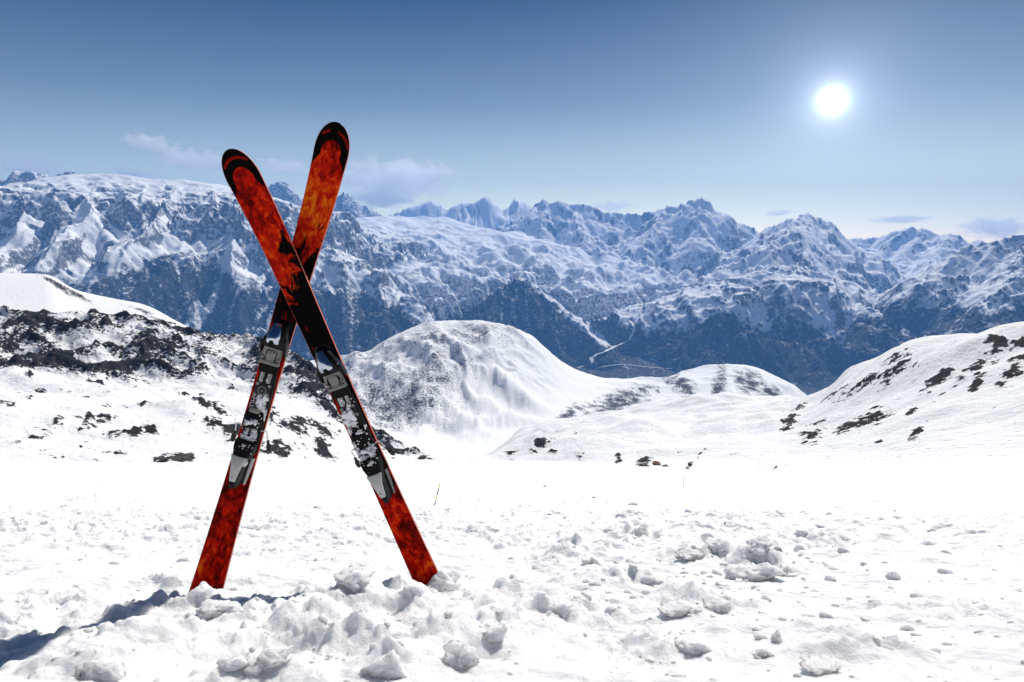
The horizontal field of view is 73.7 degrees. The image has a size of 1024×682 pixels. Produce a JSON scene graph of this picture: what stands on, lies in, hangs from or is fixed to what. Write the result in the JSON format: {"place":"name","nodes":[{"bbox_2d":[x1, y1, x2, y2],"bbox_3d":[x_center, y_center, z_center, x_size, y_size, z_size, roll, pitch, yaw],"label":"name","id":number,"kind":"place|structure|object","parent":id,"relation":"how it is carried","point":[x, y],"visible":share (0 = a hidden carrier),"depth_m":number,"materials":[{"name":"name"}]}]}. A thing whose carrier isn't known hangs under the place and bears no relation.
{"place":"outdoors","nodes":[
{"label":"outdoors","id":0,"kind":"place"},
{"bbox_2d":[0,170,74,185],"bbox_3d":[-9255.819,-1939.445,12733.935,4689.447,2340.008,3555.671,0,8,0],"label":"mountain","id":1,"kind":"structure","parent":0,"point":[18,176],"depth_m":11929.41,"materials":[{"name":"white snow"}]},
{"bbox_2d":[0,273,186,326],"bbox_3d":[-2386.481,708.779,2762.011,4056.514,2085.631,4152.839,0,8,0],"label":"snow shoulder","id":2,"kind":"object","parent":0,"point":[29,292],"visible":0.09,"depth_m":1246.68},
{"bbox_2d":[0,174,440,336],"bbox_3d":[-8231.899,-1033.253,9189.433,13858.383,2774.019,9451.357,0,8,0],"label":"mountain","id":3,"kind":"structure","parent":0,"point":[187,253],"depth_m":8806.67,"materials":[{"name":"white snow"}]},
{"bbox_2d":[0,305,459,465],"bbox_3d":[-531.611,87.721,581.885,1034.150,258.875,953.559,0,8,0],"label":"rocky ridge","id":4,"kind":"structure","parent":0,"point":[150,392],"depth_m":542.65,"materials":[{"name":"white snow"}]},
{"bbox_2d":[96,419,105,422],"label":"boulder","id":5,"kind":"object","parent":4,"relation":"on","point":[101,420],"visible":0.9,"depth_m":399.12,"materials":[{"name":"grey stone"}]},
{"bbox_2d":[157,456,171,461],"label":"boulder","id":6,"kind":"object","parent":4,"relation":"on","point":[164,459],"visible":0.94,"depth_m":317.34,"materials":[{"name":"grey stone"}]},
{"bbox_2d":[170,453,194,461],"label":"boulder","id":7,"kind":"object","parent":4,"relation":"on","point":[183,457],"visible":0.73,"depth_m":323.57,"materials":[{"name":"grey stone"}]},
{"bbox_2d":[268,181,382,217],"bbox_3d":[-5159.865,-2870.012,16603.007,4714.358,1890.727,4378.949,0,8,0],"label":"mountain","id":8,"kind":"structure","parent":0,"point":[284,191],"depth_m":16745.57,"materials":[{"name":"white snow"}]},
{"bbox_2d":[289,247,435,360],"bbox_3d":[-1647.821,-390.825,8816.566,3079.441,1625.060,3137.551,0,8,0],"label":"mountain","id":9,"kind":"structure","parent":0,"point":[364,306],"depth_m":8890.53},
{"bbox_2d":[389,197,530,229],"bbox_3d":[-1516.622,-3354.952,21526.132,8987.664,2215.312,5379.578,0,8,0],"label":"mountain","id":10,"kind":"structure","parent":0,"point":[485,212],"depth_m":20343.26,"materials":[{"name":"white snow"}]},
{"bbox_2d":[0,454,1023,681],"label":"snow ground","id":11,"kind":"structure","parent":0,"point":[165,513],"depth_m":3.16,"materials":[{"name":"white snow"}]},
{"bbox_2d":[74,657,126,681],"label":"snow chunk","id":12,"kind":"object","parent":11,"relation":"on","point":[103,669],"visible":0.99,"depth_m":1.23,"materials":[{"name":"white snow"}]},
{"bbox_2d":[196,599,243,619],"bbox_3d":[-0.798,0.740,1.880,0.153,0.050,0.073,-6,15,5],"label":"snow chunk","id":13,"kind":"object","parent":11,"relation":"on","point":[210,609],"visible":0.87,"depth_m":1.86,"materials":[{"name":"white snow"}]},
{"bbox_2d":[216,656,247,672],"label":"snow chunk","id":14,"kind":"object","parent":11,"relation":"on","point":[227,665],"visible":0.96,"depth_m":1.22,"materials":[{"name":"white snow"}]},
{"bbox_2d":[248,646,256,651],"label":"snow chunk","id":15,"kind":"object","parent":11,"relation":"on","point":[253,649],"visible":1,"depth_m":1.28,"materials":[{"name":"white snow"}]},
{"bbox_2d":[242,644,293,676],"bbox_3d":[-0.444,0.580,1.245,0.086,0.039,0.069,-13,-1,-3],"label":"snow chunk","id":16,"kind":"object","parent":11,"relation":"on","point":[269,659],"visible":0.96,"depth_m":1.23,"materials":[{"name":"white snow"}]},
{"bbox_2d":[189,122,349,591],"bbox_3d":[-0.864,0.110,2.415,0.155,1.800,0.125,17,4,-2],"label":"ski","id":17,"kind":"object","parent":11,"relation":"on","point":[331,150],"visible":0.95,"depth_m":2.40,"materials":[{"name":"red plastic"}]},
{"bbox_2d":[222,149,437,584],"bbox_3d":[-0.606,0.195,2.437,0.155,1.800,0.125,-20,14,3],"label":"ski","id":18,"kind":"object","parent":11,"relation":"on","point":[247,184],"visible":0.99,"depth_m":2.39,"materials":[{"name":"red plastic"}]},
{"bbox_2d":[333,566,375,592],"bbox_3d":[-0.458,0.693,1.984,0.126,0.050,0.105,-3,13,-9],"label":"snow chunk","id":19,"kind":"object","parent":11,"relation":"on","point":[355,580],"visible":1,"depth_m":1.97,"materials":[{"name":"white snow"}]},
{"bbox_2d":[360,649,406,678],"bbox_3d":[-0.244,0.611,1.273,0.075,0.072,0.071,-5,10,-33],"label":"snow chunk","id":20,"kind":"object","parent":11,"relation":"on","point":[387,666],"visible":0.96,"depth_m":1.26,"materials":[{"name":"white snow"}]},
{"bbox_2d":[399,584,424,598],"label":"snow chunk","id":21,"kind":"object","parent":11,"relation":"on","point":[411,591],"visible":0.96,"depth_m":1.93,"materials":[{"name":"white snow"}]},
{"bbox_2d":[426,569,460,591],"bbox_3d":[-0.273,0.932,2.637,0.158,0.099,0.126,-13,-1,-4],"label":"snow chunk","id":22,"kind":"object","parent":11,"relation":"on","point":[443,580],"visible":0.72,"depth_m":2.62,"materials":[{"name":"white snow"}]},
{"bbox_2d":[442,640,479,669],"bbox_3d":[-0.101,0.641,1.370,0.072,0.069,0.080,-13,5,-10],"label":"snow chunk","id":23,"kind":"object","parent":11,"relation":"on","point":[458,654],"visible":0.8,"depth_m":1.35,"materials":[{"name":"white snow"}]},
{"bbox_2d":[483,620,507,642],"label":"snow chunk","id":24,"kind":"object","parent":11,"relation":"on","point":[496,633],"visible":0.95,"depth_m":1.54,"materials":[{"name":"white snow"}]},
{"bbox_2d":[5,482,1023,681],"bbox_3d":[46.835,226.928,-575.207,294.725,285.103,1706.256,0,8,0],"label":"snow rubble","id":25,"kind":"object","parent":11,"relation":"on","point":[646,579],"visible":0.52,"depth_m":2.40,"materials":[{"name":"white snow"}]},
{"bbox_2d":[548,601,572,618],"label":"snow chunk","id":26,"kind":"object","parent":11,"relation":"on","point":[562,609],"visible":0.98,"depth_m":1.90,"materials":[{"name":"white snow"}]},
{"bbox_2d":[628,501,637,505],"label":"snow chunk","id":27,"kind":"object","parent":11,"relation":"on","point":[633,503],"visible":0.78,"depth_m":25.38,"materials":[{"name":"white snow"}]},
{"bbox_2d":[632,523,648,535],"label":"snow chunk","id":28,"kind":"object","parent":11,"relation":"on","point":[641,529],"visible":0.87,"depth_m":5.16,"materials":[{"name":"white snow"}]},
{"bbox_2d":[657,599,692,617],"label":"snow chunk","id":29,"kind":"object","parent":11,"relation":"on","point":[678,608],"visible":0.97,"depth_m":1.92,"materials":[{"name":"white snow"}]},
{"bbox_2d":[674,545,703,560],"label":"snow chunk","id":30,"kind":"object","parent":11,"relation":"on","point":[691,553],"visible":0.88,"depth_m":3.34,"materials":[{"name":"white snow"}]},
{"bbox_2d":[674,637,711,655],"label":"snow chunk","id":31,"kind":"object","parent":11,"relation":"on","point":[693,647],"visible":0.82,"depth_m":1.46,"materials":[{"name":"white snow"}]},
{"bbox_2d":[704,537,728,553],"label":"snow chunk","id":32,"kind":"object","parent":11,"relation":"on","point":[718,545],"visible":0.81,"depth_m":3.38,"materials":[{"name":"white snow"}]},
{"bbox_2d":[702,594,731,612],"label":"snow chunk","id":33,"kind":"object","parent":11,"relation":"on","point":[714,603],"visible":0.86,"depth_m":1.97,"materials":[{"name":"white snow"}]},
{"bbox_2d":[724,562,786,581],"bbox_3d":[1.009,0.976,2.853,0.262,0.094,0.125,-8,16,-6],"label":"snow chunk","id":34,"kind":"object","parent":11,"relation":"on","point":[750,572],"visible":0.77,"depth_m":2.82,"materials":[{"name":"white snow"}]},
{"bbox_2d":[746,535,772,555],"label":"snow chunk","id":35,"kind":"object","parent":11,"relation":"on","point":[760,545],"visible":0.94,"depth_m":3.24,"materials":[{"name":"white snow"}]},
{"bbox_2d":[752,648,768,658],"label":"snow chunk","id":36,"kind":"object","parent":11,"relation":"on","point":[759,653],"visible":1,"depth_m":1.42,"materials":[{"name":"white snow"}]},
{"bbox_2d":[770,629,782,642],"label":"snow chunk","id":37,"kind":"object","parent":11,"relation":"on","point":[776,637],"visible":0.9,"depth_m":1.54,"materials":[{"name":"white snow"}]},
{"bbox_2d":[777,563,795,575],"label":"snow chunk","id":38,"kind":"object","parent":11,"relation":"on","point":[786,568],"visible":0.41,"depth_m":3.07,"materials":[{"name":"white snow"}]},
{"bbox_2d":[793,529,808,537],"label":"snow chunk","id":39,"kind":"object","parent":11,"relation":"on","point":[801,533],"visible":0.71,"depth_m":4.90,"materials":[{"name":"white snow"}]},
{"bbox_2d":[798,653,841,675],"bbox_3d":[0.601,0.636,1.342,0.087,0.023,0.075,8,6,-1],"label":"snow chunk","id":40,"kind":"object","parent":11,"relation":"on","point":[822,664],"visible":1,"depth_m":1.33,"materials":[{"name":"white snow"}]},
{"bbox_2d":[885,570,900,579],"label":"snow chunk","id":41,"kind":"object","parent":11,"relation":"on","point":[893,575],"visible":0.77,"depth_m":2.83,"materials":[{"name":"white snow"}]},
{"bbox_2d":[0,0,1023,242],"label":"sky","id":42,"kind":"structure","parent":0,"point":[869,118],"materials":[{"name":"blue"}]},
{"bbox_2d":[356,216,697,335],"bbox_3d":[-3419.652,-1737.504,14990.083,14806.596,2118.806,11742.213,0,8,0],"label":"mountain","id":43,"kind":"structure","parent":0,"point":[465,269],"depth_m":12532.02,"materials":[{"name":"white snow"}]},
{"bbox_2d":[458,277,620,370],"bbox_3d":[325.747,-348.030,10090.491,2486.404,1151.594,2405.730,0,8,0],"label":"mountain","id":44,"kind":"structure","parent":0,"point":[548,322],"depth_m":9859.55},
{"bbox_2d":[311,320,807,469],"bbox_3d":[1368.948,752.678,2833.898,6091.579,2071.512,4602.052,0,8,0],"label":"snow dome","id":45,"kind":"structure","parent":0,"point":[464,389],"depth_m":2229.14,"materials":[{"name":"white snow"}]},
{"bbox_2d":[589,321,635,361],"bbox_3d":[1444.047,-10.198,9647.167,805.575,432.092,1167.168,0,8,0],"label":"river","id":46,"kind":"structure","parent":0,"point":[631,335],"depth_m":9933.39,"materials":[{"name":"white snow"}]},
{"bbox_2d":[496,197,759,278],"bbox_3d":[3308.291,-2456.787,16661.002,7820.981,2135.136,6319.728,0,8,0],"label":"mountain","id":47,"kind":"structure","parent":0,"point":[698,238],"depth_m":15647.64,"materials":[{"name":"white snow"}]},
{"bbox_2d":[570,354,821,394],"bbox_3d":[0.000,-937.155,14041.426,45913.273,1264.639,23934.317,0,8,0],"label":"valley floor","id":48,"kind":"structure","parent":0,"point":[628,370],"depth_m":8915.17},
{"bbox_2d":[587,264,876,389],"bbox_3d":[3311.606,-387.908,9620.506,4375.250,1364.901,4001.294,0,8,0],"label":"mountain","id":49,"kind":"structure","parent":0,"point":[791,323],"depth_m":9215.60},
{"bbox_2d":[460,321,1023,469],"bbox_3d":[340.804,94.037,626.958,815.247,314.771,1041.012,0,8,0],"label":"snow slope","id":50,"kind":"structure","parent":0,"point":[957,396],"depth_m":362.71,"materials":[{"name":"white snow"}]},
{"bbox_2d":[652,461,660,464],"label":"boulder","id":51,"kind":"object","parent":50,"relation":"on","point":[656,463],"visible":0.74,"depth_m":211.79,"materials":[{"name":"brown stone"}]},
{"bbox_2d":[687,212,903,294],"bbox_3d":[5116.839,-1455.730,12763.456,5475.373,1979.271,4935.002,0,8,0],"label":"mountain","id":52,"kind":"structure","parent":0,"point":[813,243],"depth_m":11999.16,"materials":[{"name":"white snow"}]},
{"bbox_2d":[843,302,916,368],"bbox_3d":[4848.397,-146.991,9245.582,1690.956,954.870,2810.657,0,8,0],"label":"mountain","id":53,"kind":"structure","parent":0,"point":[872,334],"depth_m":8482.86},
{"bbox_2d":[849,226,983,279],"bbox_3d":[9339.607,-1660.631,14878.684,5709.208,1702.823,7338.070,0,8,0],"label":"mountain","id":54,"kind":"structure","parent":0,"point":[910,251],"depth_m":14680.20,"materials":[{"name":"white snow"}]},
{"bbox_2d":[875,235,1023,337],"bbox_3d":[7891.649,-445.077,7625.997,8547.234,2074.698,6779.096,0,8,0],"label":"mountain","id":55,"kind":"structure","parent":0,"point":[975,289],"depth_m":8512.53,"materials":[{"name":"white snow"}]}
]}

